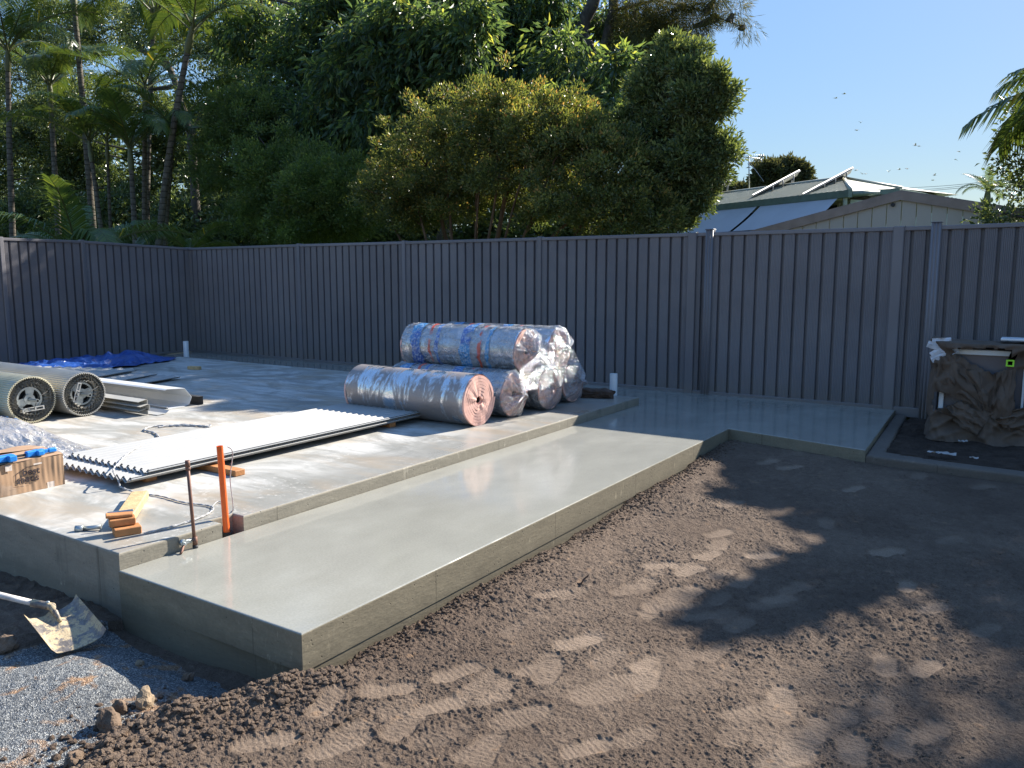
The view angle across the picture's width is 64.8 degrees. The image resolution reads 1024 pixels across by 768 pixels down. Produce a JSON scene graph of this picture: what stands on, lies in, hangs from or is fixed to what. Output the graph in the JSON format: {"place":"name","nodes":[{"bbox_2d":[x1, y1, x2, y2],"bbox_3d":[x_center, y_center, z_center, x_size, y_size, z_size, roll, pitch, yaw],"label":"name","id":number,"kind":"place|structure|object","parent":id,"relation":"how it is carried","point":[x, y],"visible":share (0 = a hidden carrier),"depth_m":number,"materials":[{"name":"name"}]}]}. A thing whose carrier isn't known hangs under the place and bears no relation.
{"place":"outdoors","nodes":[
{"label":"outdoors","id":0,"kind":"place"},
{"bbox_2d":[119,352,894,670],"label":"path","id":1,"kind":"structure","parent":0,"point":[308,589],"depth_m":4.86,"materials":[{"name":"concrete"}]},
{"bbox_2d":[0,237,193,363],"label":"side fence","id":2,"kind":"object","parent":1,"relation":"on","point":[63,299],"visible":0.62,"depth_m":13.79,"materials":[{"name":"metal"}]},
{"bbox_2d":[183,341,188,356],"bbox_3d":[-5.665,-0.547,14.039,0.091,0.395,0.091,5,9,33],"label":"downpipe stub","id":3,"kind":"object","parent":1,"relation":"on","point":[185,348],"visible":0.59,"depth_m":14.00,"materials":[{"name":"white plastic"}]},
{"bbox_2d":[179,460,197,554],"bbox_3d":[-1.761,0.685,4.348,0.046,0.542,0.133,3,8,22],"label":"water pipe","id":4,"kind":"object","parent":1,"relation":"on","point":[183,543],"visible":0.94,"depth_m":4.37,"materials":[{"name":"brown metal"}]},
{"bbox_2d":[185,221,1023,418],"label":"boundary fence","id":5,"kind":"object","parent":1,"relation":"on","point":[858,317],"visible":0.9,"depth_m":10.23,"materials":[{"name":"metal"}]},
{"bbox_2d":[610,373,617,395],"bbox_3d":[1.204,0.063,9.585,0.091,0.375,0.091,5,9,33],"label":"downpipe stub","id":6,"kind":"object","parent":1,"relation":"on","point":[613,380],"visible":0.56,"depth_m":9.54,"materials":[{"name":"white plastic"}]},
{"bbox_2d":[0,440,1023,767],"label":"soil","id":7,"kind":"structure","parent":0,"point":[620,690],"depth_m":3.66,"materials":[{"name":"brown soil"}]},
{"bbox_2d":[0,620,227,767],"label":"gravel","id":8,"kind":"structure","parent":7,"relation":"on","point":[41,685],"depth_m":3.42,"materials":[{"name":"grey gravel"}]},
{"bbox_2d":[0,634,19,654],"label":"earth clod","id":9,"kind":"object","parent":8,"relation":"on","point":[9,643],"visible":0.98,"depth_m":3.79,"materials":[{"name":"brown soil"}]},
{"bbox_2d":[0,592,105,653],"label":"shovel","id":10,"kind":"object","parent":8,"relation":"on","point":[75,624],"visible":1,"depth_m":3.88,"materials":[{"name":"metal"}]},
{"bbox_2d":[63,750,83,767],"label":"earth clod","id":11,"kind":"object","parent":8,"relation":"on","point":[74,758],"visible":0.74,"depth_m":2.90,"materials":[{"name":"brown soil"}]},
{"bbox_2d":[95,707,121,733],"bbox_3d":[-1.577,1.328,3.163,0.094,0.129,0.088,-18,-6,-40],"label":"earth clod","id":12,"kind":"object","parent":8,"relation":"on","point":[108,719],"visible":0.77,"depth_m":3.13,"materials":[{"name":"brown soil"}]},
{"bbox_2d":[112,699,128,714],"bbox_3d":[-1.581,1.311,3.264,0.064,0.084,0.058,5,7,28],"label":"earth clod","id":13,"kind":"object","parent":8,"relation":"on","point":[120,706],"visible":0.78,"depth_m":3.24,"materials":[{"name":"brown soil"}]},
{"bbox_2d":[135,659,144,665],"bbox_3d":[-1.696,1.275,3.684,0.037,0.034,0.053,43,-2,20],"label":"earth clod","id":14,"kind":"object","parent":8,"relation":"on","point":[138,662],"visible":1,"depth_m":3.67,"materials":[{"name":"grey soil"}]},
{"bbox_2d":[135,685,154,709],"bbox_3d":[-1.510,1.297,3.317,0.064,0.110,0.083,-10,-12,6],"label":"earth clod","id":15,"kind":"object","parent":8,"relation":"on","point":[145,698],"visible":0.94,"depth_m":3.30,"materials":[{"name":"beige soil"}]},
{"bbox_2d":[180,672,194,680],"bbox_3d":[-1.450,1.314,3.608,0.054,0.076,0.043,43,2,-18],"label":"earth clod","id":16,"kind":"object","parent":8,"relation":"on","point":[186,676],"visible":0.89,"depth_m":3.59,"materials":[{"name":"grey soil"}]},
{"bbox_2d":[0,667,379,767],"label":"spoil crumbs","id":17,"kind":"object","parent":7,"relation":"on","point":[107,755],"visible":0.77,"depth_m":3.01,"materials":[{"name":"soil"}]},
{"bbox_2d":[0,357,638,617],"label":"slab","id":18,"kind":"structure","parent":7,"relation":"on","point":[43,543],"depth_m":5.85,"materials":[{"name":"concrete"}]},
{"bbox_2d":[0,372,55,422],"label":"roller door","id":19,"kind":"structure","parent":18,"relation":"on","point":[28,398],"depth_m":7.64,"materials":[{"name":"beige metal"}]},
{"bbox_2d":[0,445,64,497],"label":"cardboard box","id":20,"kind":"object","parent":18,"relation":"on","point":[23,474],"visible":0.96,"depth_m":5.27,"materials":[{"name":"brown cardboard"}]},
{"bbox_2d":[0,447,56,462],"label":"bar clamp","id":21,"kind":"object","parent":20,"relation":"on","point":[14,457],"visible":1,"depth_m":5.25,"materials":[{"name":"blue plastic"}]},
{"bbox_2d":[0,415,93,457],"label":"plastic bag","id":22,"kind":"object","parent":18,"relation":"on","point":[14,432],"visible":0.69,"depth_m":6.33,"materials":[{"name":"white plastic"}]},
{"bbox_2d":[0,362,105,415],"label":"roller door","id":23,"kind":"structure","parent":18,"relation":"on","point":[79,393],"depth_m":8.07,"materials":[{"name":"beige paint"}]},
{"bbox_2d":[74,524,101,531],"bbox_3d":[-2.333,0.796,4.451,0.136,0.040,0.039,-2,8,-12],"label":"hose fitting","id":24,"kind":"object","parent":18,"relation":"on","point":[79,528],"visible":1,"depth_m":4.44,"materials":[{"name":"metal"}]},
{"bbox_2d":[18,350,175,367],"bbox_3d":[-6.779,-0.361,12.658,2.060,0.271,2.724,5,9,33],"label":"tarpaulin","id":25,"kind":"object","parent":18,"relation":"on","point":[108,359],"visible":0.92,"depth_m":12.47,"materials":[{"name":"blue plastic"}]},
{"bbox_2d":[107,509,133,525],"bbox_3d":[-2.173,0.743,4.485,0.130,0.078,0.037,-4,9,-27],"label":"steel plate","id":26,"kind":"object","parent":18,"relation":"on","point":[120,511],"visible":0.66,"depth_m":4.49,"materials":[{"name":"grey metal"}]},
{"bbox_2d":[101,402,147,414],"bbox_3d":[-4.678,0.194,8.714,2.380,0.066,0.105,5,9,33],"label":"metal flashing","id":27,"kind":"object","parent":18,"relation":"on","point":[124,408],"visible":0.37,"depth_m":8.24,"materials":[{"name":"beige paint"}]},
{"bbox_2d":[104,398,149,409],"bbox_3d":[-4.666,0.150,8.700,2.410,0.066,0.105,5,9,33],"label":"metal flashing","id":28,"kind":"object","parent":27,"relation":"on","point":[127,403],"visible":0.37,"depth_m":8.18,"materials":[{"name":"beige paint"}]},
{"bbox_2d":[105,394,147,405],"bbox_3d":[-4.678,0.103,8.702,2.380,0.066,0.105,5,9,33],"label":"metal flashing","id":29,"kind":"object","parent":28,"relation":"on","point":[125,398],"visible":0.37,"depth_m":8.18,"materials":[{"name":"beige paint"}]},
{"bbox_2d":[112,522,141,537],"bbox_3d":[-2.094,0.794,4.391,0.135,0.043,0.080,-5,9,-35],"label":"timber block","id":30,"kind":"object","parent":18,"relation":"on","point":[127,530],"depth_m":4.36,"materials":[{"name":"brown wood"}]},
{"bbox_2d":[108,514,135,527],"bbox_3d":[-2.128,0.747,4.407,0.130,0.040,0.075,-4,9,-30],"label":"timber block","id":31,"kind":"object","parent":30,"relation":"on","point":[119,522],"depth_m":4.38,"materials":[{"name":"brown wood"}]},
{"bbox_2d":[105,511,132,518],"bbox_3d":[-2.143,0.715,4.407,0.135,0.024,0.060,-4,9,-27],"label":"timber block","id":32,"kind":"object","parent":31,"relation":"on","point":[119,515],"depth_m":4.39,"materials":[{"name":"brown wood"}]},
{"bbox_2d":[111,491,148,528],"bbox_3d":[-2.254,0.738,4.776,0.100,0.050,0.643,-2,8,-16],"label":"timber plank","id":33,"kind":"object","parent":18,"relation":"on","point":[135,501],"visible":0.6,"depth_m":4.85,"materials":[{"name":"yellow wood"}]},
{"bbox_2d":[99,407,168,414],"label":"flat trim","id":34,"kind":"structure","parent":18,"relation":"on","point":[153,411],"depth_m":8.22,"materials":[{"name":"white paint"}]},
{"bbox_2d":[99,378,191,408],"bbox_3d":[-4.801,0.034,9.406,3.000,0.213,0.316,5,9,33],"label":"box gutter","id":35,"kind":"object","parent":18,"relation":"on","point":[162,396],"visible":0.47,"depth_m":8.97,"materials":[{"name":"white metal"}]},
{"bbox_2d":[138,476,156,481],"bbox_3d":[-2.772,0.616,5.713,0.750,0.042,0.085,5,9,33],"label":"timber packer","id":36,"kind":"object","parent":18,"relation":"on","point":[149,479],"visible":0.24,"depth_m":5.50,"materials":[{"name":"brown wood"}]},
{"bbox_2d":[126,375,178,382],"bbox_3d":[-5.564,-0.032,10.394,1.800,0.038,1.600,2,8,17],"label":"corrugated sheet","id":37,"kind":"object","parent":18,"relation":"on","point":[154,378],"visible":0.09,"depth_m":10.60,"materials":[{"name":"white paint"}]},
{"bbox_2d":[99,372,156,380],"bbox_3d":[-5.829,-0.061,10.306,1.800,0.038,1.600,2,8,14],"label":"corrugated sheet","id":38,"kind":"object","parent":37,"relation":"on","point":[126,376],"visible":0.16,"depth_m":10.58,"materials":[{"name":"white paint"}]},
{"bbox_2d":[40,366,138,376],"bbox_3d":[-6.133,-0.117,10.427,1.800,0.038,1.600,2,8,11],"label":"corrugated sheet","id":39,"kind":"object","parent":38,"relation":"on","point":[100,372],"visible":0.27,"depth_m":10.88,"materials":[{"name":"white paint"}]},
{"bbox_2d":[143,423,210,436],"bbox_3d":[-3.119,0.422,7.231,0.528,0.022,0.750,2,8,14],"label":"rope","id":40,"kind":"object","parent":18,"relation":"on","point":[178,425],"visible":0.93,"depth_m":7.48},
{"bbox_2d":[187,366,200,369],"bbox_3d":[-4.738,-0.241,12.046,0.200,0.050,0.070,2,8,16],"label":"timber offcut","id":41,"kind":"object","parent":18,"relation":"on","point":[193,367],"visible":1,"depth_m":12.01,"materials":[{"name":"yellow wood"}]},
{"bbox_2d":[190,394,202,404],"bbox_3d":[-4.168,0.109,9.268,1.900,0.090,0.060,5,9,33],"label":"square downpipe","id":42,"kind":"object","parent":18,"relation":"on","point":[196,399],"visible":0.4,"depth_m":8.81,"materials":[{"name":"black metal"}]},
{"bbox_2d":[195,463,244,476],"bbox_3d":[-2.377,0.582,5.966,1.130,0.042,0.085,5,9,33],"label":"timber packer","id":43,"kind":"object","parent":18,"relation":"on","point":[235,471],"visible":0.42,"depth_m":5.73,"materials":[{"name":"brown wood"}]},
{"bbox_2d":[216,445,232,537],"bbox_3d":[-1.655,0.682,4.663,0.055,0.664,0.064,5,9,33],"label":"conduit pipe","id":44,"kind":"object","parent":18,"relation":"attached to","point":[227,531],"visible":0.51,"depth_m":4.64,"materials":[{"name":"orange plastic"}]},
{"bbox_2d":[212,447,233,511],"bbox_3d":[-1.735,0.552,4.819,0.079,0.425,0.351,-6,10,-36],"label":"rope","id":45,"kind":"object","parent":44,"relation":"hanging from","point":[230,482],"visible":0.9,"depth_m":4.73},
{"bbox_2d":[64,415,420,482],"bbox_3d":[-2.059,0.433,6.815,0.980,0.027,3.090,5,9,33],"label":"roofing sheet","id":46,"kind":"object","parent":18,"relation":"on","point":[98,473],"visible":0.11,"depth_m":5.65,"materials":[{"name":"white paint"}]},
{"bbox_2d":[63,414,419,481],"bbox_3d":[-2.064,0.420,6.825,0.980,0.027,3.064,5,9,33],"label":"roofing sheet","id":47,"kind":"object","parent":46,"relation":"on","point":[193,463],"visible":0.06,"depth_m":5.72,"materials":[{"name":"white paint"}]},
{"bbox_2d":[68,413,416,474],"bbox_3d":[-2.024,0.398,6.864,0.980,0.027,2.978,5,9,33],"label":"roofing sheet","id":48,"kind":"object","parent":47,"relation":"on","point":[108,464],"visible":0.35,"depth_m":5.71,"materials":[{"name":"white paint"}]},
{"bbox_2d":[70,403,419,473],"bbox_3d":[-2.023,0.383,6.883,0.980,0.027,2.953,5,9,33],"label":"roofing sheet","id":49,"kind":"object","parent":48,"relation":"on","point":[243,422],"visible":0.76,"depth_m":6.51,"materials":[{"name":"white paint"}]},
{"bbox_2d":[112,443,213,533],"bbox_3d":[-2.374,0.622,5.327,0.440,0.134,2.039,-5,9,-33],"label":"rope","id":50,"kind":"object","parent":49,"relation":"on","point":[175,525],"visible":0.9,"depth_m":4.97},
{"bbox_2d":[381,422,395,427],"bbox_3d":[-1.437,0.349,7.689,0.800,0.042,0.085,5,9,33],"label":"timber packer","id":51,"kind":"object","parent":18,"relation":"on","point":[390,425],"visible":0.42,"depth_m":7.47,"materials":[{"name":"brown wood"}]},
{"bbox_2d":[344,364,494,425],"bbox_3d":[-0.927,0.092,7.942,1.512,0.488,0.510,5,9,33],"label":"insulation roll","id":52,"kind":"object","parent":18,"relation":"on","point":[455,397],"visible":0.91,"depth_m":7.65,"materials":[{"name":"metal"}]},
{"bbox_2d":[393,361,527,416],"bbox_3d":[-0.593,0.034,8.395,1.739,0.466,0.482,5,9,33],"label":"insulation roll","id":53,"kind":"object","parent":18,"relation":"on","point":[510,392],"visible":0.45,"depth_m":7.98,"materials":[{"name":"metal"}]},
{"bbox_2d":[523,363,562,409],"bbox_3d":[-0.244,-0.034,8.843,1.816,0.479,0.498,5,9,33],"label":"insulation roll","id":54,"kind":"object","parent":18,"relation":"on","point":[544,382],"visible":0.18,"depth_m":8.34,"materials":[{"name":"metal"}]},
{"bbox_2d":[399,322,541,374],"bbox_3d":[-0.467,-0.395,8.616,1.736,0.488,0.507,5,9,33],"label":"insulation roll","id":55,"kind":"object","parent":54,"relation":"on","point":[501,347],"visible":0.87,"depth_m":8.34,"materials":[{"name":"metal"}]},
{"bbox_2d":[447,321,573,368],"bbox_3d":[-0.105,-0.449,9.045,1.728,0.472,0.485,5,9,33],"label":"insulation roll","id":56,"kind":"object","parent":54,"relation":"on","point":[556,345],"visible":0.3,"depth_m":8.59,"materials":[{"name":"metal"}]},
{"bbox_2d":[559,359,587,401],"bbox_3d":[0.044,-0.099,9.341,1.801,0.476,0.493,5,9,33],"label":"insulation roll","id":57,"kind":"object","parent":18,"relation":"on","point":[573,374],"visible":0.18,"depth_m":8.88,"materials":[{"name":"metal"}]},
{"bbox_2d":[579,387,615,398],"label":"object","id":58,"kind":"object","parent":18,"relation":"on","point":[587,392],"visible":0.83,"depth_m":9.21,"materials":[{"name":"black"}]},
{"bbox_2d":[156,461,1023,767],"bbox_3d":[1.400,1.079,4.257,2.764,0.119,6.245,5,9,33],"label":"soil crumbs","id":59,"kind":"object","parent":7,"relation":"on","point":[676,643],"visible":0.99,"depth_m":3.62,"materials":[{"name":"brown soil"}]},
{"bbox_2d":[0,0,1023,244],"label":"sky","id":60,"kind":"structure","parent":0,"point":[911,72],"materials":[{"name":"blue"}]},
{"bbox_2d":[667,176,962,232],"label":"house","id":61,"kind":"structure","parent":0,"point":[741,210],"depth_m":21.69,"materials":[{"name":"grey metal"}]},
{"bbox_2d":[729,213,752,231],"bbox_3d":[6.398,-4.325,23.660,0.075,1.300,2.340,-4,9,-28],"label":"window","id":62,"kind":"structure","parent":61,"relation":"in","point":[750,214],"depth_m":23.20,"materials":[{"name":"black glass"}]},
{"bbox_2d":[743,155,762,187],"bbox_3d":[7.832,-6.871,26.076,0.757,1.129,1.345,-5,9,-35],"label":"tv antenna","id":63,"kind":"object","parent":61,"relation":"attached to","point":[750,157],"visible":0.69,"depth_m":26.27,"materials":[{"name":"metal"}]},
{"bbox_2d":[752,169,800,196],"bbox_3d":[8.101,-6.097,24.730,0.658,1.052,4.573,7,10,41],"label":"solar panel","id":64,"kind":"object","parent":61,"relation":"on","point":[782,181],"visible":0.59,"depth_m":24.37,"materials":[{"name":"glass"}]},
{"bbox_2d":[802,167,853,194],"bbox_3d":[8.702,-5.523,22.222,0.627,1.011,4.546,7,11,43],"label":"solar panel","id":65,"kind":"object","parent":61,"relation":"on","point":[840,175],"visible":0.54,"depth_m":21.83,"materials":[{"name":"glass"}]},
{"bbox_2d":[827,203,839,209],"bbox_3d":[7.659,-4.006,21.294,0.075,1.300,2.340,-4,9,-28],"label":"window","id":66,"kind":"structure","parent":61,"relation":"in","point":[838,205],"depth_m":20.35,"materials":[{"name":"black glass"}]},
{"bbox_2d":[751,190,1023,230],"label":"shed","id":67,"kind":"structure","parent":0,"point":[903,208],"depth_m":12.04,"materials":[{"name":"beige metal"}]},
{"bbox_2d":[887,418,1023,470],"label":"garden bed","id":68,"kind":"object","parent":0,"point":[910,439],"visible":0.54,"depth_m":7.18,"materials":[{"name":"black soil"}]},
{"bbox_2d":[938,452,955,455],"bbox_3d":[3.654,0.582,6.777,0.132,0.020,0.054,5,9,33],"label":"plastic scrap","id":69,"kind":"object","parent":68,"relation":"on","point":[953,454],"visible":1,"depth_m":6.76,"materials":[{"name":"white plastic"}]},
{"bbox_2d":[924,336,1023,446],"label":"wrapped window","id":70,"kind":"structure","parent":68,"relation":"on","point":[977,386],"depth_m":7.47,"materials":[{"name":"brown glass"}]},
{"bbox_2d":[907,177,1015,187],"bbox_3d":[20.530,-9.309,36.585,0.017,0.776,15.033,-1,8,-4],"label":"power line","id":71,"kind":"object","parent":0,"point":[946,185],"visible":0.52,"depth_m":38.78,"materials":[{"name":"black"}]},
{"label":"lawn","id":72,"kind":"structure","parent":0,"visible":0},
{"bbox_2d":[0,0,113,237],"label":"palm tree","id":73,"kind":"object","parent":72,"relation":"on","point":[12,22],"visible":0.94,"depth_m":21.85,"materials":[{"name":"green plant"}]},
{"bbox_2d":[0,36,142,239],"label":"palm tree","id":74,"kind":"object","parent":72,"relation":"on","point":[42,66],"visible":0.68,"depth_m":24.47,"materials":[{"name":"green plant"}]},
{"bbox_2d":[0,91,165,234],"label":"palm tree","id":75,"kind":"object","parent":72,"relation":"on","point":[66,105],"visible":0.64,"depth_m":20.48,"materials":[{"name":"green plant"}]},
{"bbox_2d":[70,0,96,229],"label":"palm tree","id":76,"kind":"object","parent":72,"relation":"on","point":[89,185],"visible":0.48,"depth_m":23.17,"materials":[{"name":"brown plant"}]},
{"bbox_2d":[44,91,148,228],"bbox_3d":[-10.727,-4.405,21.530,2.518,6.062,2.795,5,9,33],"label":"palm tree","id":77,"kind":"object","parent":72,"relation":"on","point":[107,153],"visible":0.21,"depth_m":21.36,"materials":[{"name":"green plant"}]},
{"bbox_2d":[0,173,201,244],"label":"palm tree","id":78,"kind":"object","parent":72,"relation":"on","point":[78,213],"visible":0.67,"depth_m":14.90,"materials":[{"name":"green plant"}]},
{"bbox_2d":[46,40,214,244],"bbox_3d":[-9.657,-5.060,21.023,3.965,7.501,3.190,-3,8,-21],"label":"palm tree","id":79,"kind":"object","parent":72,"relation":"on","point":[143,68],"visible":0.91,"depth_m":20.69,"materials":[{"name":"green plant"}]},
{"bbox_2d":[64,86,199,243],"bbox_3d":[-9.126,-4.016,19.836,3.173,5.742,3.402,-5,9,-31],"label":"palm tree","id":80,"kind":"object","parent":72,"relation":"on","point":[140,130],"visible":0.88,"depth_m":19.22,"materials":[{"name":"green plant"}]},
{"bbox_2d":[0,0,318,226],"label":"spreading tree","id":81,"kind":"object","parent":72,"relation":"on","point":[128,20],"visible":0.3,"depth_m":34.30,"materials":[{"name":"green plant"}]},
{"bbox_2d":[77,0,242,244],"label":"palm tree","id":82,"kind":"object","parent":72,"relation":"on","point":[151,9],"visible":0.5,"depth_m":23.07,"materials":[{"name":"green plant"}]},
{"bbox_2d":[109,75,237,245],"bbox_3d":[-8.318,-4.335,20.238,2.961,6.281,2.958,-3,8,-22],"label":"palm tree","id":83,"kind":"object","parent":72,"relation":"on","point":[184,118],"visible":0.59,"depth_m":19.52,"materials":[{"name":"green plant"}]},
{"bbox_2d":[135,220,240,247],"bbox_3d":[-7.251,-2.334,18.550,2.526,2.752,2.882,-3,8,-23],"label":"palm tree","id":84,"kind":"object","parent":72,"relation":"on","point":[212,227],"visible":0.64,"depth_m":18.18,"materials":[{"name":"green plant"}]},
{"bbox_2d":[142,0,275,245],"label":"palm tree","id":85,"kind":"object","parent":72,"relation":"on","point":[198,20],"visible":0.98,"depth_m":19.11,"materials":[{"name":"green plant"}]},
{"bbox_2d":[169,80,388,244],"bbox_3d":[-5.267,-4.029,18.298,6.722,6.185,2.735,7,10,42],"label":"murraya tree","id":86,"kind":"object","parent":72,"relation":"on","point":[295,205],"visible":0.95,"depth_m":17.50,"materials":[{"name":"green plant"}]},
{"bbox_2d":[0,56,643,247],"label":"shade tree","id":87,"kind":"object","parent":72,"relation":"on","point":[31,149],"visible":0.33,"depth_m":37.60,"materials":[{"name":"green plant"}]},
{"bbox_2d":[200,0,652,239],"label":"broadleaf tree","id":88,"kind":"object","parent":72,"relation":"on","point":[355,70],"visible":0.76,"depth_m":18.25,"materials":[{"name":"green plant"}]},
{"bbox_2d":[346,48,695,240],"bbox_3d":[-0.176,-2.898,13.844,6.782,5.201,3.046,5,9,33],"label":"lilly pilly tree","id":89,"kind":"object","parent":72,"relation":"on","point":[551,149],"visible":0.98,"depth_m":13.02,"materials":[{"name":"green plant"}]},
{"bbox_2d":[577,0,767,235],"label":"she oak tree","id":90,"kind":"object","parent":72,"relation":"on","point":[648,23],"visible":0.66,"depth_m":19.96,"materials":[{"name":"green plant"}]},
{"bbox_2d":[602,24,755,232],"bbox_3d":[2.451,-2.945,12.971,1.423,5.469,2.707,-5,9,-35],"label":"glossy tree","id":91,"kind":"object","parent":72,"relation":"on","point":[681,94],"visible":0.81,"depth_m":12.34,"materials":[{"name":"green plant"}]},
{"bbox_2d":[713,178,750,191],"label":"distant bushy tree","id":92,"kind":"object","parent":72,"relation":"on","point":[740,184],"visible":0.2,"depth_m":58.00,"materials":[{"name":"green plant"}]},
{"bbox_2d":[745,151,817,187],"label":"distant gum tree","id":93,"kind":"object","parent":72,"relation":"on","point":[770,170],"visible":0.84,"depth_m":46.14,"materials":[{"name":"green plant"}]},
{"bbox_2d":[955,166,1014,203],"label":"palm tree","id":94,"kind":"object","parent":72,"relation":"on","point":[987,194],"visible":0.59,"depth_m":29.26,"materials":[{"name":"green plant"}]},
{"bbox_2d":[957,68,1023,166],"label":"palm tree","id":95,"kind":"object","parent":72,"relation":"on","point":[1008,135],"visible":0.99,"depth_m":10.22,"materials":[{"name":"green plant"}]},
{"bbox_2d":[960,84,1023,223],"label":"weeping fig tree","id":96,"kind":"object","parent":72,"relation":"on","point":[986,216],"visible":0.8,"depth_m":10.97,"materials":[{"name":"green plant"}]},
{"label":"subsoil","id":97,"kind":"structure","parent":0,"visible":0},
{"bbox_2d":[121,469,684,679],"bbox_3d":[0.052,1.023,6.008,1.338,0.327,5.408,5,9,33],"label":"path footing","id":98,"kind":"object","parent":97,"relation":"on","point":[179,640],"visible":0.2,"depth_m":3.86,"materials":[{"name":"concrete"}]},
{"bbox_2d":[865,414,1023,483],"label":"kerb","id":99,"kind":"structure","parent":97,"relation":"on","point":[877,454],"depth_m":6.65,"materials":[{"name":"concrete"}]}
]}

